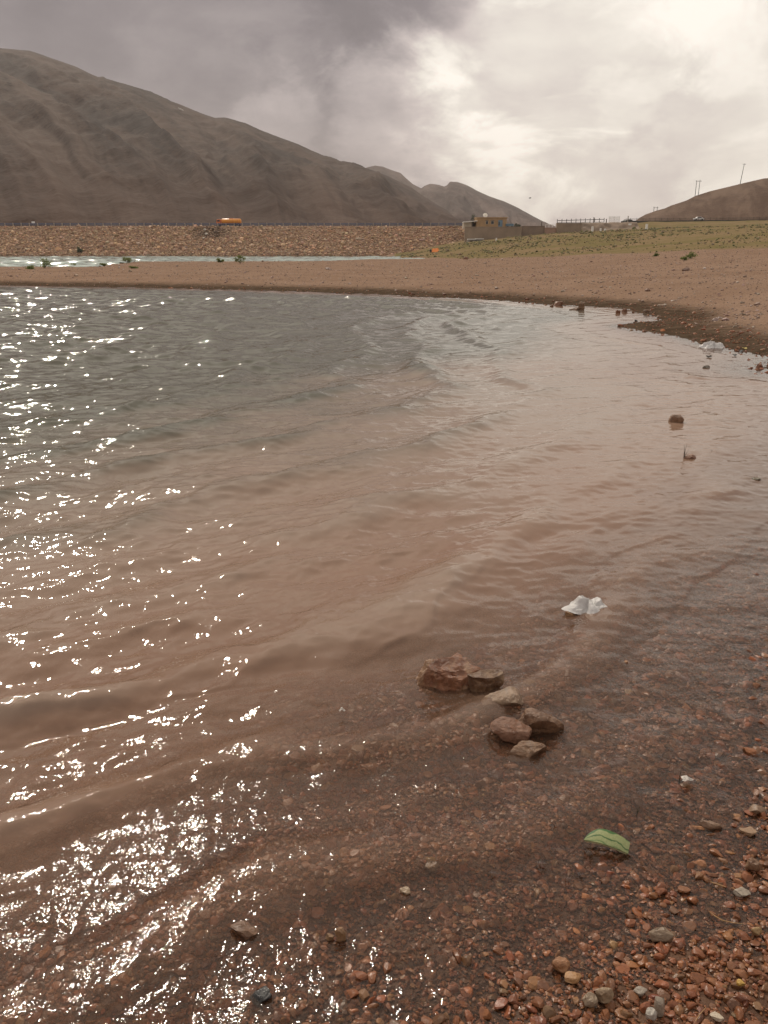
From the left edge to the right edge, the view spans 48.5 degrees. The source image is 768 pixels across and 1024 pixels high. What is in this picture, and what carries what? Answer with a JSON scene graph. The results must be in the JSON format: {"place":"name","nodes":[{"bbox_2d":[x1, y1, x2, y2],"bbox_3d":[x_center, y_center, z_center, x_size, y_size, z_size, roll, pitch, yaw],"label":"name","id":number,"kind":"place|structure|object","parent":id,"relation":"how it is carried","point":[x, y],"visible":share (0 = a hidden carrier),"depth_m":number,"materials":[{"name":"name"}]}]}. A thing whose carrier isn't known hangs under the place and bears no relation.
{"place":"outdoors","nodes":[
{"label":"outdoors","id":0,"kind":"place"},
{"bbox_2d":[0,48,461,225],"bbox_3d":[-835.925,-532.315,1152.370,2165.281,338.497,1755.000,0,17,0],"label":"mountain","id":1,"kind":"structure","parent":0,"point":[78,145],"depth_m":583.11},
{"bbox_2d":[0,256,767,871],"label":"lake water","id":2,"kind":"structure","parent":0,"point":[238,526],"depth_m":5.49,"materials":[{"name":"brown liquid"}]},
{"bbox_2d":[416,652,481,697],"bbox_3d":[0.243,0.593,3.113,0.254,0.123,0.154,0,17,0],"label":"rock","id":3,"kind":"object","parent":2,"relation":"on","point":[445,675],"visible":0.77,"depth_m":3.08,"materials":[{"name":"brown stone"}]},
{"bbox_2d":[467,669,503,700],"bbox_3d":[0.362,0.618,3.046,0.127,0.107,0.067,-8,19,-24],"label":"rock","id":4,"kind":"object","parent":2,"relation":"on","point":[482,683],"visible":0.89,"depth_m":3.03,"materials":[{"name":"brown stone"}]},
{"bbox_2d":[481,686,523,706],"bbox_3d":[0.408,0.641,2.935,0.145,0.055,0.086,0,17,0],"label":"rock","id":5,"kind":"object","parent":2,"relation":"in","point":[510,696],"visible":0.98,"depth_m":2.92,"materials":[{"name":"beige stone"}]},
{"bbox_2d":[490,716,531,743],"bbox_3d":[0.412,0.715,2.766,0.138,0.084,0.083,0,17,0],"label":"rock","id":6,"kind":"object","parent":2,"relation":"on","point":[508,729],"visible":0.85,"depth_m":2.74,"materials":[{"name":"brown stone"}]},
{"bbox_2d":[509,740,546,761],"bbox_3d":[0.455,0.756,2.683,0.116,0.061,0.071,-14,22,-39],"label":"rock","id":7,"kind":"object","parent":2,"relation":"on","point":[523,751],"visible":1,"depth_m":2.67,"materials":[{"name":"brown stone"}]},
{"bbox_2d":[519,708,563,736],"bbox_3d":[0.514,0.700,2.806,0.166,0.108,0.087,0,17,0],"label":"rock","id":8,"kind":"object","parent":2,"relation":"on","point":[539,723],"visible":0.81,"depth_m":2.78,"materials":[{"name":"brown stone"}]},
{"bbox_2d":[578,301,584,309],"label":"rock","id":9,"kind":"object","parent":2,"relation":"on","point":[581,306],"visible":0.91,"depth_m":23.06,"materials":[{"name":"brown stone"}]},
{"bbox_2d":[561,595,606,614],"bbox_3d":[0.915,0.396,3.736,0.201,0.066,0.226,16,23,42],"label":"plastic bag","id":10,"kind":"object","parent":2,"relation":"on","point":[580,605],"visible":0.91,"depth_m":3.71,"materials":[{"name":"white plastic"}]},
{"bbox_2d":[668,414,683,422],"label":"rock","id":11,"kind":"object","parent":2,"relation":"on","point":[676,418],"visible":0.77,"depth_m":7.83,"materials":[{"name":"brown stone"}]},
{"bbox_2d":[684,454,695,458],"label":"rock","id":12,"kind":"object","parent":2,"relation":"on","point":[690,456],"visible":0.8,"depth_m":6.47,"materials":[{"name":"brown stone"}]},
{"bbox_2d":[699,341,724,348],"bbox_3d":[5.373,-2.757,14.015,0.437,0.124,0.357,0,17,0],"label":"plastic sack","id":13,"kind":"object","parent":2,"relation":"on","point":[710,344],"visible":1,"depth_m":13.95,"materials":[{"name":"white plastic"}]},
{"bbox_2d":[0,533,767,1023],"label":"gravel","id":14,"kind":"structure","parent":0,"point":[450,953],"depth_m":2.25,"materials":[{"name":"brown gravel"}]},
{"bbox_2d":[400,886,409,894],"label":"pebble","id":15,"kind":"object","parent":14,"relation":"on","point":[405,890],"visible":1,"depth_m":2.09,"materials":[{"name":"beige stone"}]},
{"bbox_2d":[424,861,438,871],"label":"pebble","id":16,"kind":"object","parent":14,"relation":"on","point":[431,866],"visible":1,"depth_m":2.17,"materials":[{"name":"brown stone"}]},
{"bbox_2d":[552,956,569,972],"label":"pebble","id":17,"kind":"object","parent":14,"relation":"on","point":[561,964],"visible":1,"depth_m":1.85,"materials":[{"name":"brown stone"}]},
{"bbox_2d":[565,611,577,618],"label":"rock","id":18,"kind":"object","parent":14,"relation":"on","point":[569,615],"visible":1,"depth_m":3.70,"materials":[{"name":"brown stone"}]},
{"bbox_2d":[564,971,580,983],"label":"pebble","id":19,"kind":"object","parent":14,"relation":"on","point":[571,977],"visible":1,"depth_m":1.82,"materials":[{"name":"beige stone"}]},
{"bbox_2d":[582,992,597,1007],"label":"pebble","id":20,"kind":"object","parent":14,"relation":"on","point":[589,999],"visible":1,"depth_m":1.76,"materials":[{"name":"beige stone"}]},
{"bbox_2d":[595,987,613,1003],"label":"pebble","id":21,"kind":"object","parent":14,"relation":"on","point":[604,995],"visible":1,"depth_m":1.77,"materials":[{"name":"beige stone"}]},
{"bbox_2d":[584,829,629,853],"bbox_3d":[0.586,0.865,2.239,0.114,0.041,0.043,7,18,22],"label":"melon rind","id":22,"kind":"object","parent":14,"relation":"on","point":[610,839],"visible":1,"depth_m":2.23,"materials":[{"name":"green food"}]},
{"bbox_2d":[619,660,629,668],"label":"rock","id":23,"kind":"object","parent":14,"relation":"on","point":[624,664],"visible":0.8,"depth_m":3.28,"materials":[{"name":"orange stone"}]},
{"bbox_2d":[634,986,647,996],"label":"pebble","id":24,"kind":"object","parent":14,"relation":"on","point":[641,991],"visible":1,"depth_m":1.78,"materials":[{"name":"beige stone"}]},
{"bbox_2d":[646,1007,656,1020],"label":"pebble","id":25,"kind":"object","parent":14,"relation":"on","point":[651,1013],"visible":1,"depth_m":1.71,"materials":[{"name":"grey stone"}]},
{"bbox_2d":[654,996,664,1016],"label":"pebble","id":26,"kind":"object","parent":14,"relation":"on","point":[659,1005],"visible":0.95,"depth_m":1.73,"materials":[{"name":"grey stone"}]},
{"bbox_2d":[648,927,673,941],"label":"pebble","id":27,"kind":"object","parent":14,"relation":"on","point":[661,934],"visible":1,"depth_m":1.93,"materials":[{"name":"grey stone"}]},
{"bbox_2d":[681,775,693,780],"bbox_3d":[0.892,0.783,2.504,0.035,0.012,0.025,5,18,15],"label":"paper scrap","id":28,"kind":"object","parent":14,"relation":"on","point":[686,778],"visible":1,"depth_m":2.50,"materials":[{"name":"beige paper"}]},
{"bbox_2d":[700,820,721,830],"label":"pebble","id":29,"kind":"object","parent":14,"relation":"on","point":[709,825],"visible":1,"depth_m":2.32,"materials":[{"name":"brown stone"}]},
{"bbox_2d":[710,1011,723,1021],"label":"pebble","id":30,"kind":"object","parent":14,"relation":"on","point":[716,1016],"visible":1,"depth_m":1.72,"materials":[{"name":"beige stone"}]},
{"bbox_2d":[736,979,745,985],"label":"pebble","id":31,"kind":"object","parent":14,"relation":"on","point":[739,982],"visible":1,"depth_m":1.80,"materials":[{"name":"yellow stone"}]},
{"bbox_2d":[733,887,750,896],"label":"pebble","id":32,"kind":"object","parent":14,"relation":"on","point":[741,892],"visible":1,"depth_m":2.07,"materials":[{"name":"grey stone"}]},
{"bbox_2d":[739,826,756,836],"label":"pebble","id":33,"kind":"object","parent":14,"relation":"on","point":[749,831],"visible":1,"depth_m":2.29,"materials":[{"name":"beige stone"}]},
{"bbox_2d":[745,857,761,870],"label":"pebble","id":34,"kind":"object","parent":14,"relation":"on","point":[753,864],"visible":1,"depth_m":2.15,"materials":[{"name":"brown stone"}]},
{"bbox_2d":[751,927,761,935],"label":"pebble","id":35,"kind":"object","parent":14,"relation":"on","point":[757,931],"visible":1,"depth_m":1.95,"materials":[{"name":"brown stone"}]},
{"bbox_2d":[748,804,766,813],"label":"pebble","id":36,"kind":"object","parent":14,"relation":"on","point":[755,808],"visible":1,"depth_m":2.38,"materials":[{"name":"beige stone"}]},
{"bbox_2d":[0,220,767,1023],"bbox_3d":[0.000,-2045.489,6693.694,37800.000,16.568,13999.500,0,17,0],"label":"ground","id":37,"kind":"structure","parent":0,"point":[708,290],"depth_m":2.79,"materials":[{"name":"brown gravel"}]},
{"bbox_2d":[40,257,51,267],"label":"weed","id":38,"kind":"object","parent":37,"relation":"on","point":[44,263],"visible":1,"depth_m":57.58,"materials":[{"name":"green plant"}]},
{"bbox_2d":[122,257,131,262],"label":"weed","id":39,"kind":"object","parent":37,"relation":"on","point":[124,259],"visible":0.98,"depth_m":88.22,"materials":[{"name":"green plant"}]},
{"bbox_2d":[0,226,464,256],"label":"dam","id":40,"kind":"structure","parent":37,"relation":"on","point":[275,234],"depth_m":296.08,"materials":[{"name":"brown stone"}]},
{"bbox_2d":[216,218,240,225],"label":"tanker truck","id":41,"kind":"object","parent":40,"relation":"on","point":[231,220],"visible":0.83,"depth_m":304.38,"materials":[{"name":"orange paint"}]},
{"bbox_2d":[0,223,461,225],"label":"crest railing","id":42,"kind":"object","parent":40,"relation":"on","point":[228,223],"visible":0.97,"depth_m":301.86,"materials":[{"name":"grey metal"}]},
{"bbox_2d":[0,224,464,256],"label":"dam riprap","id":43,"kind":"object","parent":40,"relation":"on","point":[119,248],"visible":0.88,"depth_m":294.61,"materials":[{"name":"stone"}]},
{"bbox_2d":[232,255,245,262],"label":"weed","id":44,"kind":"object","parent":37,"relation":"on","point":[240,257],"visible":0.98,"depth_m":78.11,"materials":[{"name":"green plant"}]},
{"bbox_2d":[230,920,260,939],"bbox_3d":[-0.320,0.963,1.970,0.064,0.025,0.049,9,19,26],"label":"pebble","id":45,"kind":"object","parent":37,"relation":"on","point":[245,930],"visible":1,"depth_m":1.96,"materials":[{"name":"brown stone"}]},
{"bbox_2d":[250,986,271,1004],"bbox_3d":[-0.260,1.020,1.795,0.040,0.020,0.036,-10,20,-29],"label":"pebble","id":46,"kind":"object","parent":37,"relation":"on","point":[261,995],"visible":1,"depth_m":1.79,"materials":[{"name":"grey stone"}]},
{"bbox_2d":[325,933,333,940],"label":"pebble","id":47,"kind":"object","parent":37,"relation":"on","point":[329,937],"visible":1,"depth_m":1.95,"materials":[{"name":"brown stone"}]},
{"bbox_2d":[334,927,345,941],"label":"pebble","id":48,"kind":"object","parent":37,"relation":"on","point":[340,933],"visible":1,"depth_m":1.94,"materials":[{"name":"brown stone"}]},
{"bbox_2d":[0,247,767,375],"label":"shore gravel","id":49,"kind":"structure","parent":37,"relation":"on","point":[683,322],"depth_m":34.94,"materials":[{"name":"brown gravel"}]},
{"bbox_2d":[430,248,438,251],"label":"tarpaulin tent","id":50,"kind":"object","parent":37,"relation":"on","point":[435,250],"visible":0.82,"depth_m":235.72,"materials":[{"name":"orange fabric"}]},
{"bbox_2d":[462,217,507,228],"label":"farmhouse","id":51,"kind":"object","parent":37,"relation":"on","point":[490,221],"visible":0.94,"depth_m":289.88,"materials":[{"name":"beige paint"}]},
{"bbox_2d":[498,220,502,226],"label":"door","id":52,"kind":"structure","parent":51,"relation":"in","point":[500,222],"depth_m":289.86,"materials":[{"name":"blue paint"}]},
{"bbox_2d":[464,227,521,241],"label":"retaining wall","id":53,"kind":"structure","parent":37,"relation":"on","point":[481,233],"depth_m":277.52,"materials":[{"name":"concrete"}]},
{"bbox_2d":[522,226,544,235],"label":"retaining wall","id":54,"kind":"structure","parent":37,"relation":"on","point":[530,230],"depth_m":277.91,"materials":[{"name":"brown concrete"}]},
{"bbox_2d":[544,228,555,233],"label":"retaining wall","id":55,"kind":"structure","parent":37,"relation":"on","point":[549,230],"depth_m":277.53,"materials":[{"name":"brown concrete"}]},
{"bbox_2d":[554,301,562,305],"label":"rock","id":56,"kind":"object","parent":37,"relation":"on","point":[558,303],"visible":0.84,"depth_m":25.00,"materials":[{"name":"brown stone"}]},
{"bbox_2d":[556,223,581,232],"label":"retaining wall","id":57,"kind":"structure","parent":37,"relation":"on","point":[566,227],"depth_m":276.60,"materials":[{"name":"brown concrete"}]},
{"bbox_2d":[557,218,604,222],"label":"wall railing","id":58,"kind":"object","parent":57,"relation":"on","point":[599,219],"depth_m":276.94,"materials":[{"name":"grey metal"}]},
{"bbox_2d":[400,223,767,258],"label":"grass tufts","id":59,"kind":"object","parent":37,"relation":"on","point":[654,229],"visible":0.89,"depth_m":194.13,"materials":[{"name":"green plant"}]},
{"bbox_2d":[571,698,600,709],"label":"rock","id":60,"kind":"object","parent":37,"relation":"on","point":[578,704],"visible":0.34,"depth_m":3.00,"materials":[{"name":"brown stone"}]},
{"bbox_2d":[609,216,619,221],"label":"lattice fence","id":61,"kind":"object","parent":37,"relation":"on","point":[614,217],"visible":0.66,"depth_m":283.81,"materials":[{"name":"grey metal"}]},
{"bbox_2d":[685,252,697,257],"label":"weed","id":62,"kind":"object","parent":37,"relation":"on","point":[689,255],"visible":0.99,"depth_m":56.40,"materials":[{"name":"green plant"}]},
{"bbox_2d":[646,217,767,220],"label":"roadside fence","id":63,"kind":"object","parent":37,"relation":"on","point":[673,219],"visible":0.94,"depth_m":361.20,"materials":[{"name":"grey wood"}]},
{"bbox_2d":[709,911,741,923],"bbox_3d":[0.795,0.950,1.987,0.078,0.006,0.015,12,21,34],"label":"straw","id":64,"kind":"object","parent":37,"relation":"on","point":[724,920],"visible":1,"depth_m":1.98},
{"bbox_2d":[0,0,767,225],"label":"sky","id":65,"kind":"structure","parent":0,"point":[581,109],"materials":[{"name":"grey"}]},
{"bbox_2d":[367,166,555,227],"bbox_3d":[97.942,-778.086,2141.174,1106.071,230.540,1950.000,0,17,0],"label":"mountain","id":66,"kind":"structure","parent":0,"point":[461,202],"depth_m":2021.53,"materials":[{"name":"stone"}]},
{"bbox_2d":[582,222,639,231],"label":"earth bank","id":67,"kind":"structure","parent":0,"point":[608,226],"depth_m":277.70,"materials":[{"name":"brown soil"}]},
{"bbox_2d":[634,220,746,222],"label":"road","id":68,"kind":"structure","parent":0,"point":[687,220],"depth_m":361.64,"materials":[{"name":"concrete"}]},
{"bbox_2d":[636,178,767,220],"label":"hill","id":69,"kind":"structure","parent":0,"point":[744,201],"depth_m":405.39,"materials":[{"name":"brown soil"}]}
]}

